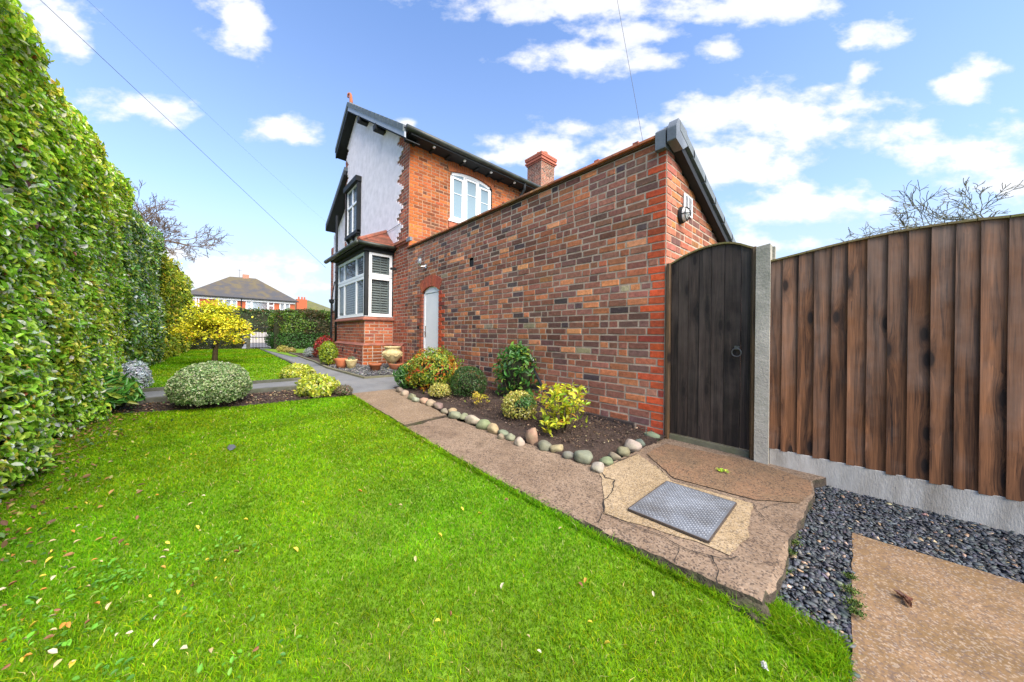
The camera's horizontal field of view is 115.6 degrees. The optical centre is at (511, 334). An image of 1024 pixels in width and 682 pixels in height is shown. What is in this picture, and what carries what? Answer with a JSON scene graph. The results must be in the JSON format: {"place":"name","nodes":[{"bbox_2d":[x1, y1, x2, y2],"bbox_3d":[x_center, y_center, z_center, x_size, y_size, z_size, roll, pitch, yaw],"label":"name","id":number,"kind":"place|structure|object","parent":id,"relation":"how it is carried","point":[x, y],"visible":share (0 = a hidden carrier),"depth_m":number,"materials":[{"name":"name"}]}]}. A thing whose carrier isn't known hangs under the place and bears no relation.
{"place":"outdoors","nodes":[
{"label":"outdoors","id":0,"kind":"place"},
{"bbox_2d":[145,348,289,387],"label":"lawn","id":1,"kind":"structure","parent":0,"point":[226,358],"depth_m":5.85,"materials":[{"name":"plant"}]},
{"bbox_2d":[121,359,154,387],"bbox_3d":[-5.188,0.587,4.432,0.385,0.509,0.395,1,0,-42],"label":"dusty miller","id":2,"kind":"object","parent":1,"relation":"on","point":[140,371],"visible":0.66,"depth_m":4.41,"materials":[{"name":"silver plant"}]},
{"bbox_2d":[161,298,262,360],"bbox_3d":[-6.393,-0.055,6.994,1.618,1.513,1.476,1,0,9],"label":"ornamental tree","id":3,"kind":"object","parent":1,"relation":"on","point":[214,323],"visible":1,"depth_m":6.83,"materials":[{"name":"yellow plant"}]},
{"bbox_2d":[246,323,250,348],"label":"gate pillar","id":4,"kind":"structure","parent":1,"relation":"on","point":[247,343],"depth_m":12.81,"materials":[{"name":"concrete"}]},
{"bbox_2d":[250,325,270,348],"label":"iron gate","id":5,"kind":"structure","parent":1,"relation":"on","point":[259,337],"depth_m":13.14,"materials":[{"name":"metal"}]},
{"bbox_2d":[278,362,315,378],"bbox_3d":[-3.740,0.646,5.640,0.567,0.346,0.570,1,0,-42],"label":"yellow euonymus","id":6,"kind":"object","parent":1,"relation":"on","point":[295,370],"visible":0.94,"depth_m":5.49,"materials":[{"name":"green plant"}]},
{"bbox_2d":[107,389,351,413],"bbox_3d":[-3.619,0.846,3.969,2.900,0.026,0.830,1,0,-42],"label":"soil bed","id":7,"kind":"object","parent":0,"point":[224,404],"visible":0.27,"depth_m":3.96,"materials":[{"name":"soil"}]},
{"bbox_2d":[81,370,145,412],"bbox_3d":[-4.243,0.613,3.433,0.486,0.507,0.477,1,0,-42],"label":"green perennial","id":8,"kind":"object","parent":7,"relation":"on","point":[121,391],"visible":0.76,"depth_m":3.40,"materials":[{"name":"green plant"}]},
{"bbox_2d":[163,360,252,406],"bbox_3d":[-3.609,0.595,3.879,0.788,0.576,0.927,1,0,-42],"label":"variegated bush","id":9,"kind":"object","parent":7,"relation":"on","point":[206,382],"visible":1,"depth_m":3.62,"materials":[{"name":"green plant"}]},
{"bbox_2d":[293,372,341,397],"bbox_3d":[-2.732,0.712,4.556,0.595,0.366,0.576,1,0,-42],"label":"yellow euonymus","id":10,"kind":"object","parent":7,"relation":"on","point":[315,385],"visible":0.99,"depth_m":4.41,"materials":[{"name":"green plant"}]},
{"bbox_2d":[334,384,352,396],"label":"heather","id":11,"kind":"object","parent":7,"relation":"on","point":[343,390],"visible":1,"depth_m":4.56,"materials":[{"name":"grey plant"}]},
{"bbox_2d":[191,274,298,311],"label":"semi detached house","id":12,"kind":"structure","parent":0,"point":[245,291],"depth_m":42.42,"materials":[{"name":"white paint"}]},
{"bbox_2d":[242,343,267,347],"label":"road","id":13,"kind":"structure","parent":0,"point":[251,345],"depth_m":17.98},
{"bbox_2d":[264,349,305,356],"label":"front lawn","id":14,"kind":"structure","parent":0,"point":[288,354],"depth_m":11.63,"materials":[{"name":"plant"}]},
{"bbox_2d":[276,345,287,351],"bbox_3d":[-8.465,0.529,11.893,0.402,0.298,0.393,1,0,-42],"label":"golden conifer","id":15,"kind":"object","parent":14,"relation":"on","point":[280,348],"visible":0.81,"depth_m":11.77,"materials":[{"name":"yellow plant"}]},
{"bbox_2d":[283,347,296,352],"bbox_3d":[-8.041,0.574,11.657,0.445,0.221,0.422,1,0,-42],"label":"golden conifer","id":16,"kind":"object","parent":14,"relation":"on","point":[290,349],"visible":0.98,"depth_m":11.56,"materials":[{"name":"yellow plant"}]},
{"bbox_2d":[264,307,329,348],"bbox_3d":[-8.836,-0.284,15.467,4.823,2.022,1.798,1,0,-42],"label":"front hedge","id":17,"kind":"object","parent":14,"relation":"on","point":[306,328],"visible":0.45,"depth_m":14.11,"materials":[{"name":"green plant"}]},
{"bbox_2d":[289,353,327,365],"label":"front bed soil","id":18,"kind":"structure","parent":0,"point":[315,358],"depth_m":9.37,"materials":[{"name":"soil"}]},
{"bbox_2d":[303,346,317,356],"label":"lavender","id":19,"kind":"object","parent":18,"relation":"on","point":[308,352],"visible":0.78,"depth_m":9.47,"materials":[{"name":"grey plant"}]},
{"bbox_2d":[312,334,333,356],"bbox_3d":[-5.549,0.342,9.472,0.565,0.737,0.613,1,0,-3],"label":"photinia","id":20,"kind":"object","parent":18,"relation":"on","point":[320,340],"visible":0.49,"depth_m":9.35,"materials":[{"name":"red plant"}]},
{"bbox_2d":[318,341,338,364],"bbox_3d":[-4.273,0.446,7.515,0.455,0.622,0.454,1,0,-42],"label":"choisya","id":21,"kind":"object","parent":18,"relation":"on","point":[328,351],"visible":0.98,"depth_m":7.41,"materials":[{"name":"green plant"}]},
{"bbox_2d":[295,297,329,310],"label":"distant house","id":22,"kind":"structure","parent":0,"point":[302,303],"depth_m":62.80,"materials":[{"name":"red paint"}]},
{"bbox_2d":[176,396,475,426],"bbox_3d":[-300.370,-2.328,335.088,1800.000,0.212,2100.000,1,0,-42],"label":"ground","id":23,"kind":"structure","parent":0,"point":[460,420],"depth_m":3.80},
{"bbox_2d":[0,0,136,502],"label":"privet hedge","id":24,"kind":"object","parent":23,"relation":"on","point":[67,194],"visible":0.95,"depth_m":2.41,"materials":[{"name":"green plant"}]},
{"bbox_2d":[111,200,167,367],"bbox_3d":[-7.294,-0.792,5.514,1.770,3.375,3.931,1,0,-42],"label":"holly hedge","id":25,"kind":"object","parent":23,"relation":"on","point":[142,268],"visible":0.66,"depth_m":5.78,"materials":[{"name":"green plant"}]},
{"bbox_2d":[132,231,194,361],"bbox_3d":[-11.862,-1.028,10.369,2.408,3.579,10.162,1,0,-42],"label":"golden hedge","id":26,"kind":"object","parent":23,"relation":"on","point":[175,294],"visible":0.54,"depth_m":8.68,"materials":[{"name":"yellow plant"}]},
{"bbox_2d":[131,181,233,262],"bbox_3d":[-20.772,-4.089,18.519,7.176,9.337,6.247,1,0,-42],"label":"bare tree","id":27,"kind":"object","parent":23,"relation":"on","point":[149,209],"visible":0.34,"depth_m":19.55,"materials":[{"name":"brown plant"}]},
{"bbox_2d":[125,377,300,404],"bbox_3d":[-4.157,0.884,4.426,2.720,0.340,0.590,1,0,-42],"label":"retaining step","id":28,"kind":"object","parent":23,"relation":"on","point":[155,394],"visible":0.01,"depth_m":4.63,"materials":[{"name":"concrete"}]},
{"bbox_2d":[242,332,267,342],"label":"wall","id":29,"kind":"structure","parent":23,"relation":"on","point":[251,341],"depth_m":22.94,"materials":[{"name":"paint"}]},
{"bbox_2d":[189,306,326,331],"bbox_3d":[-18.501,-0.655,24.421,14.266,2.697,1.953,1,0,-42],"label":"opposite hedge","id":30,"kind":"object","parent":23,"relation":"on","point":[260,317],"visible":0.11,"depth_m":23.41,"materials":[{"name":"green plant"}]},
{"bbox_2d":[324,92,556,364],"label":"house","id":31,"kind":"structure","parent":23,"relation":"on","point":[401,187],"depth_m":8.28,"materials":[{"name":"brick"}]},
{"bbox_2d":[44,3,325,267],"bbox_3d":[-10.800,-6.112,12.000,0.013,5.175,10.206,1,0,11],"label":"overhead cable","id":32,"kind":"object","parent":31,"relation":"attached to","point":[166,118],"visible":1,"depth_m":10.26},
{"bbox_2d":[97,9,323,219],"bbox_3d":[-14.452,-9.815,19.500,0.006,0.645,21.567,1,0,-13],"label":"overhead cable","id":33,"kind":"object","parent":31,"relation":"attached to","point":[190,98],"visible":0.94,"depth_m":12.86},
{"bbox_2d":[343,175,361,243],"bbox_3d":[-5.140,-3.897,10.380,0.200,1.947,1.333,1,0,-42],"label":"upper window","id":34,"kind":"structure","parent":31,"relation":"in","point":[356,181],"depth_m":10.30,"materials":[{"name":"white plastic"}]},
{"bbox_2d":[337,251,393,318],"bbox_3d":[-3.976,-1.226,8.842,0.904,1.580,2.443,1,0,-42],"label":"bay window","id":35,"kind":"structure","parent":31,"relation":"in","point":[370,284],"depth_m":8.12,"materials":[{"name":"white plastic"}]},
{"bbox_2d":[448,172,490,226],"bbox_3d":[-1.073,-3.491,8.719,1.516,1.532,0.140,1,0,-42],"label":"rear window","id":36,"kind":"structure","parent":31,"relation":"in","point":[470,197],"depth_m":8.59,"materials":[{"name":"white plastic"}]},
{"bbox_2d":[406,118,740,434],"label":"outbuilding","id":37,"kind":"structure","parent":23,"relation":"on","point":[564,278],"depth_m":3.92,"materials":[{"name":"brick"}]},
{"bbox_2d":[416,256,427,267],"bbox_3d":[-1.897,-1.520,6.765,0.221,0.243,0.150,1,0,-42],"label":"wall lantern","id":38,"kind":"object","parent":37,"relation":"attached to","point":[420,261],"depth_m":6.72,"materials":[{"name":"metal"}]},
{"bbox_2d":[424,292,438,351],"bbox_3d":[-1.651,-0.001,6.732,0.134,1.726,0.615,1,0,-42],"label":"door","id":39,"kind":"structure","parent":37,"relation":"in","point":[431,315],"depth_m":6.74,"materials":[{"name":"white plastic"}]},
{"bbox_2d":[530,366,548,399],"bbox_3d":[0.391,0.669,4.245,0.060,0.465,0.508,1,0,-30],"label":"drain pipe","id":40,"kind":"object","parent":37,"relation":"attached to","point":[537,377],"visible":0.62,"depth_m":4.29,"materials":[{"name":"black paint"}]},
{"bbox_2d":[678,207,690,223],"bbox_3d":[1.804,-1.246,3.348,0.128,0.179,0.100,1,0,-42],"label":"bulkhead lamp","id":41,"kind":"object","parent":37,"relation":"attached to","point":[683,215],"visible":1,"depth_m":3.33,"materials":[{"name":"metal"}]},
{"bbox_2d":[664,242,756,459],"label":"garden gate","id":42,"kind":"structure","parent":37,"relation":"attached to","point":[710,339],"depth_m":2.89,"materials":[{"name":"wood"}]},
{"bbox_2d":[754,213,1023,535],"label":"garden fence","id":43,"kind":"object","parent":23,"relation":"on","point":[889,366],"visible":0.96,"depth_m":2.05,"materials":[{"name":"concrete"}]},
{"bbox_2d":[839,178,1023,241],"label":"bare tree","id":44,"kind":"object","parent":23,"relation":"on","point":[938,216],"visible":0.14,"depth_m":8.64,"materials":[{"name":"brown plant"}]},
{"bbox_2d":[260,348,399,394],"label":"path","id":45,"kind":"structure","parent":0,"point":[357,384],"depth_m":5.80,"materials":[{"name":"concrete"}]},
{"bbox_2d":[260,349,293,363],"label":"kerb","id":46,"kind":"structure","parent":45,"relation":"on","point":[289,361],"depth_m":8.78,"materials":[{"name":"concrete"}]},
{"bbox_2d":[289,352,393,378],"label":"kerb","id":47,"kind":"structure","parent":45,"relation":"on","point":[345,372],"depth_m":6.49,"materials":[{"name":"concrete"}]},
{"bbox_2d":[332,366,396,375],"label":"bay gravel","id":48,"kind":"structure","parent":0,"point":[372,371],"depth_m":6.54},
{"bbox_2d":[335,358,347,368],"bbox_3d":[-3.732,0.640,7.064,0.244,0.222,0.244,1,0,-42],"label":"terracotta pot","id":49,"kind":"object","parent":48,"relation":"on","point":[341,362],"visible":0.88,"depth_m":6.98,"materials":[{"name":"ceramic"}]},
{"bbox_2d":[345,356,357,368],"bbox_3d":[-3.505,0.610,7.035,0.244,0.296,0.244,1,0,-42],"label":"swagged pot","id":50,"kind":"object","parent":48,"relation":"on","point":[351,362],"visible":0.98,"depth_m":6.96,"materials":[{"name":"stone"}]},
{"bbox_2d":[328,357,396,375],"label":"bay chippings","id":51,"kind":"object","parent":48,"relation":"on","point":[367,370],"visible":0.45,"depth_m":6.79,"materials":[{"name":"gravel"}]},
{"bbox_2d":[369,363,381,370],"bbox_3d":[-2.908,0.701,6.863,0.258,0.161,0.258,1,0,-42],"label":"terracotta pot","id":52,"kind":"object","parent":48,"relation":"on","point":[375,366],"visible":0.96,"depth_m":6.78,"materials":[{"name":"ceramic"}]},
{"bbox_2d":[382,346,402,368],"bbox_3d":[-2.683,0.528,7.232,0.454,0.514,0.452,1,0,-42],"label":"stone urn","id":53,"kind":"object","parent":48,"relation":"on","point":[392,354],"visible":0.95,"depth_m":7.09,"materials":[{"name":"stone"}]},
{"bbox_2d":[388,363,402,369],"bbox_3d":[-2.565,0.715,7.121,0.312,0.145,0.312,1,0,-42],"label":"dark bowl","id":54,"kind":"object","parent":48,"relation":"on","point":[392,366],"visible":0.84,"depth_m":7.00,"materials":[{"name":"ceramic"}]},
{"bbox_2d":[351,389,446,427],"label":"buff path slab","id":55,"kind":"structure","parent":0,"point":[394,404],"depth_m":3.98,"materials":[{"name":"concrete"}]},
{"bbox_2d":[401,390,408,395],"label":"edging stone","id":56,"kind":"object","parent":55,"relation":"on","point":[404,392],"visible":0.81,"depth_m":4.65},
{"bbox_2d":[425,399,435,406],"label":"edging stone","id":57,"kind":"object","parent":55,"relation":"on","point":[430,402],"visible":0.88,"depth_m":4.11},
{"bbox_2d":[433,402,442,409],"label":"edging stone","id":58,"kind":"object","parent":55,"relation":"on","point":[437,405],"visible":0.94,"depth_m":3.97,"materials":[{"name":"stone"}]},
{"bbox_2d":[0,395,857,681],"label":"lawn","id":59,"kind":"structure","parent":0,"point":[481,664],"depth_m":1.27,"materials":[{"name":"plant"}]},
{"bbox_2d":[48,648,57,653],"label":"fallen leaf","id":60,"kind":"object","parent":59,"relation":"on","point":[52,650],"visible":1,"depth_m":0.98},
{"bbox_2d":[0,402,182,607],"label":"leaf litter","id":61,"kind":"object","parent":59,"relation":"on","point":[3,534],"visible":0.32,"depth_m":2.00,"materials":[{"name":"plant"}]},
{"bbox_2d":[0,527,301,681],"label":"lawn weeds","id":62,"kind":"object","parent":59,"relation":"on","point":[96,625],"visible":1,"depth_m":1.15,"materials":[{"name":"green plant"}]},
{"bbox_2d":[352,394,772,619],"bbox_3d":[-0.673,0.950,2.827,0.244,0.210,4.676,1,0,-44],"label":"grass edge","id":63,"kind":"object","parent":59,"relation":"on","point":[596,535],"depth_m":1.72,"materials":[{"name":"plant"}]},
{"bbox_2d":[727,597,770,624],"bbox_3d":[0.907,1.086,1.292,0.131,0.115,0.246,1,0,-15],"label":"concrete rubble","id":64,"kind":"object","parent":59,"relation":"on","point":[751,604],"visible":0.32,"depth_m":1.23,"materials":[{"name":"concrete"}]},
{"bbox_2d":[754,591,867,679],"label":"grass tufts","id":65,"kind":"object","parent":59,"relation":"on","point":[825,643],"visible":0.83,"depth_m":1.12,"materials":[{"name":"plant"}]},
{"bbox_2d":[17,0,1023,307],"label":"sky","id":66,"kind":"structure","parent":0,"point":[797,116],"materials":[{"name":"blue"}]},
{"bbox_2d":[393,381,665,464],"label":"flower bed soil","id":67,"kind":"structure","parent":0,"point":[600,450],"depth_m":3.25,"materials":[{"name":"soil"}]},
{"bbox_2d":[393,362,419,388],"bbox_3d":[-1.667,0.662,5.181,0.440,0.469,0.526,1,0,-42],"label":"hellebore","id":68,"kind":"object","parent":67,"relation":"on","point":[400,375],"visible":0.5,"depth_m":5.04,"materials":[{"name":"green plant"}]},
{"bbox_2d":[402,346,463,393],"bbox_3d":[-1.209,0.530,5.032,0.927,0.714,1.076,1,0,-42],"label":"multicoloured shrub","id":69,"kind":"object","parent":67,"relation":"on","point":[432,368],"visible":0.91,"depth_m":4.81,"materials":[{"name":"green plant"}]},
{"bbox_2d":[427,382,451,398],"bbox_3d":[-0.993,0.781,4.458,0.333,0.243,0.348,1,0,-42],"label":"golden euonymus","id":70,"kind":"object","parent":67,"relation":"on","point":[439,390],"visible":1,"depth_m":4.37,"materials":[{"name":"yellow plant"}]},
{"bbox_2d":[450,366,487,396],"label":"shrub","id":71,"kind":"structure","parent":67,"relation":"on","point":[468,382],"depth_m":4.42,"materials":[{"name":"green plant"}]},
{"bbox_2d":[465,391,489,407],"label":"yellow azalea","id":72,"kind":"object","parent":67,"relation":"on","point":[479,398],"visible":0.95,"depth_m":3.95,"materials":[{"name":"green plant"}]},
{"bbox_2d":[487,423,498,433],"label":"edging stone","id":73,"kind":"object","parent":67,"relation":"on","point":[492,428],"visible":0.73,"depth_m":3.14,"materials":[{"name":"stone"}]},
{"bbox_2d":[505,433,515,440],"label":"edging stone","id":74,"kind":"object","parent":67,"relation":"on","point":[510,437],"visible":0.9,"depth_m":2.95,"materials":[{"name":"stone"}]},
{"bbox_2d":[491,340,539,398],"bbox_3d":[0.058,0.546,4.557,0.593,0.928,0.815,1,0,-42],"label":"rhododendron","id":75,"kind":"object","parent":67,"relation":"on","point":[515,373],"visible":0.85,"depth_m":4.42,"materials":[{"name":"green plant"}]},
{"bbox_2d":[500,390,537,418],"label":"euonymus dome","id":76,"kind":"structure","parent":67,"relation":"on","point":[518,403],"depth_m":3.43,"materials":[{"name":"yellow plant"}]},
{"bbox_2d":[514,437,524,446],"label":"edging stone","id":77,"kind":"object","parent":67,"relation":"on","point":[519,441],"visible":0.94,"depth_m":2.83,"materials":[{"name":"stone"}]},
{"bbox_2d":[525,428,537,444],"bbox_3d":[0.176,0.930,2.922,0.113,0.176,0.130,1,0,-42],"label":"edging stone","id":78,"kind":"object","parent":67,"relation":"on","point":[531,436],"visible":0.83,"depth_m":2.88,"materials":[{"name":"stone"}]},
{"bbox_2d":[538,440,551,450],"bbox_3d":[0.283,0.957,2.778,0.125,0.082,0.115,1,0,2],"label":"edging stone","id":79,"kind":"object","parent":67,"relation":"on","point":[544,445],"visible":0.97,"depth_m":2.73,"materials":[{"name":"stone"}]},
{"bbox_2d":[549,444,562,452],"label":"edging stone","id":80,"kind":"object","parent":67,"relation":"on","point":[557,448],"visible":0.77,"depth_m":2.69,"materials":[{"name":"stone"}]},
{"bbox_2d":[533,383,590,436],"bbox_3d":[0.492,0.722,3.160,0.580,0.535,0.557,1,0,-42],"label":"yellow pieris","id":81,"kind":"object","parent":67,"relation":"on","point":[564,417],"visible":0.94,"depth_m":3.08,"materials":[{"name":"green plant"}]},
{"bbox_2d":[574,450,592,464],"bbox_3d":[0.566,0.970,2.554,0.151,0.102,0.144,1,0,23],"label":"edging stone","id":82,"kind":"object","parent":67,"relation":"on","point":[583,457],"visible":0.95,"depth_m":2.50,"materials":[{"name":"stone"}]},
{"bbox_2d":[599,456,613,465],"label":"edging stone","id":83,"kind":"object","parent":67,"relation":"on","point":[606,460],"visible":0.86,"depth_m":2.49,"materials":[{"name":"stone"}]},
{"bbox_2d":[608,452,621,460],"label":"edging stone","id":84,"kind":"object","parent":67,"relation":"on","point":[613,456],"visible":0.89,"depth_m":2.58,"materials":[{"name":"stone"}]},
{"bbox_2d":[616,446,629,456],"bbox_3d":[0.931,0.987,2.704,0.115,0.093,0.110,1,0,-42],"label":"edging stone","id":85,"kind":"object","parent":67,"relation":"on","point":[621,451],"visible":0.86,"depth_m":2.67,"materials":[{"name":"stone"}]},
{"bbox_2d":[623,439,641,452],"bbox_3d":[1.049,0.975,2.820,0.142,0.113,0.129,1,0,-13],"label":"edging stone","id":86,"kind":"object","parent":67,"relation":"on","point":[633,446],"visible":0.89,"depth_m":2.78,"materials":[{"name":"stone"}]},
{"bbox_2d":[407,417,825,604],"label":"pink concrete slab","id":87,"kind":"structure","parent":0,"point":[574,489],"depth_m":1.87,"materials":[{"name":"concrete"}]},
{"bbox_2d":[448,411,460,418],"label":"edging stone","id":88,"kind":"object","parent":87,"relation":"on","point":[454,415],"visible":0.82,"depth_m":3.57,"materials":[{"name":"stone"}]},
{"bbox_2d":[465,415,479,425],"bbox_3d":[-0.428,0.919,3.450,0.126,0.114,0.188,1,0,-42],"label":"edging stone","id":89,"kind":"object","parent":87,"relation":"on","point":[471,420],"visible":0.91,"depth_m":3.40,"materials":[{"name":"stone"}]},
{"bbox_2d":[476,419,489,429],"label":"edging stone","id":90,"kind":"object","parent":87,"relation":"on","point":[482,424],"visible":0.81,"depth_m":3.25,"materials":[{"name":"stone"}]},
{"bbox_2d":[498,429,508,436],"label":"edging stone","id":91,"kind":"object","parent":87,"relation":"on","point":[504,432],"visible":0.69,"depth_m":3.06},
{"bbox_2d":[562,451,573,458],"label":"edging stone","id":92,"kind":"object","parent":87,"relation":"on","point":[567,454],"visible":0.81,"depth_m":2.58,"materials":[{"name":"stone"}]},
{"bbox_2d":[591,462,603,472],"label":"edging stone","id":93,"kind":"object","parent":87,"relation":"on","point":[597,467],"visible":0.96,"depth_m":2.36,"materials":[{"name":"stone"}]},
{"bbox_2d":[406,416,794,584],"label":"slab cracks","id":94,"kind":"object","parent":87,"relation":"on","point":[666,537],"visible":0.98,"depth_m":1.67,"materials":[{"name":"concrete"}]},
{"bbox_2d":[644,431,659,440],"bbox_3d":[1.356,0.992,3.127,0.094,0.092,0.149,1,0,-42],"label":"edging stone","id":95,"kind":"object","parent":87,"relation":"on","point":[653,434],"visible":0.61,"depth_m":3.09,"materials":[{"name":"stone"}]},
{"bbox_2d":[599,454,752,554],"bbox_3d":[0.975,1.006,2.052,1.019,0.001,0.938,1,0,-42],"label":"concrete patch","id":96,"kind":"object","parent":87,"relation":"on","point":[636,477],"visible":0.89,"depth_m":1.96,"materials":[{"name":"concrete"}]},
{"bbox_2d":[628,481,736,542],"bbox_3d":[0.997,0.995,1.867,0.557,0.015,0.408,1,0,-42],"label":"manhole cover","id":97,"kind":"object","parent":96,"relation":"on","point":[698,514],"visible":1,"depth_m":1.82,"materials":[{"name":"metal"}]},
{"bbox_2d":[647,444,812,502],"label":"stained slab","id":98,"kind":"structure","parent":87,"relation":"on","point":[752,479],"depth_m":2.32,"materials":[{"name":"orange concrete"}]},
{"bbox_2d":[617,0,642,140],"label":"overhead cable","id":99,"kind":"object","parent":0,"point":[629,68],"visible":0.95,"depth_m":12.25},
{"bbox_2d":[781,493,1021,655],"bbox_3d":[1.968,1.110,0.112,3.380,0.001,3.500,1,0,-42],"label":"gravel bed","id":100,"kind":"object","parent":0,"point":[791,596],"depth_m":1.54,"materials":[{"name":"gravel"}]},
{"bbox_2d":[776,485,1023,681],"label":"slate chippings","id":101,"kind":"object","parent":100,"relation":"on","point":[942,535],"visible":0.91,"depth_m":1.66,"materials":[{"name":"gravel"}]},
{"bbox_2d":[788,547,797,556],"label":"moss clump","id":102,"kind":"object","parent":101,"relation":"on","point":[791,551],"visible":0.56,"depth_m":1.55,"materials":[{"name":"green plant"}]},
{"bbox_2d":[841,571,858,580],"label":"moss clump","id":103,"kind":"object","parent":101,"relation":"on","point":[851,576],"visible":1,"depth_m":1.40,"materials":[{"name":"green plant"}]},
{"bbox_2d":[838,583,865,597],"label":"moss clump","id":104,"kind":"object","parent":101,"relation":"on","point":[852,590],"visible":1,"depth_m":1.32,"materials":[{"name":"green plant"}]},
{"bbox_2d":[851,533,1023,681],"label":"brown path slab","id":105,"kind":"structure","parent":100,"relation":"on","point":[958,623],"depth_m":1.21,"materials":[{"name":"concrete"}]},
{"bbox_2d":[839,595,867,610],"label":"moss clump","id":106,"kind":"object","parent":105,"relation":"on","point":[854,602],"visible":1,"depth_m":1.26,"materials":[{"name":"green plant"}]},
{"bbox_2d":[843,604,867,619],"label":"moss clump","id":107,"kind":"object","parent":105,"relation":"on","point":[857,612],"visible":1,"depth_m":1.22,"materials":[{"name":"green plant"}]},
{"bbox_2d":[893,589,912,607],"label":"dead leaf","id":108,"kind":"object","parent":105,"relation":"on","point":[908,599],"visible":1,"depth_m":1.30,"materials":[{"name":"plant"}]},
{"label":"pavement","id":109,"kind":"structure","parent":0,"visible":0},
{"bbox_2d":[188,313,246,349],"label":"dark hedge","id":110,"kind":"object","parent":109,"relation":"on","point":[204,345],"visible":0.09,"depth_m":12.84,"materials":[{"name":"green plant"}]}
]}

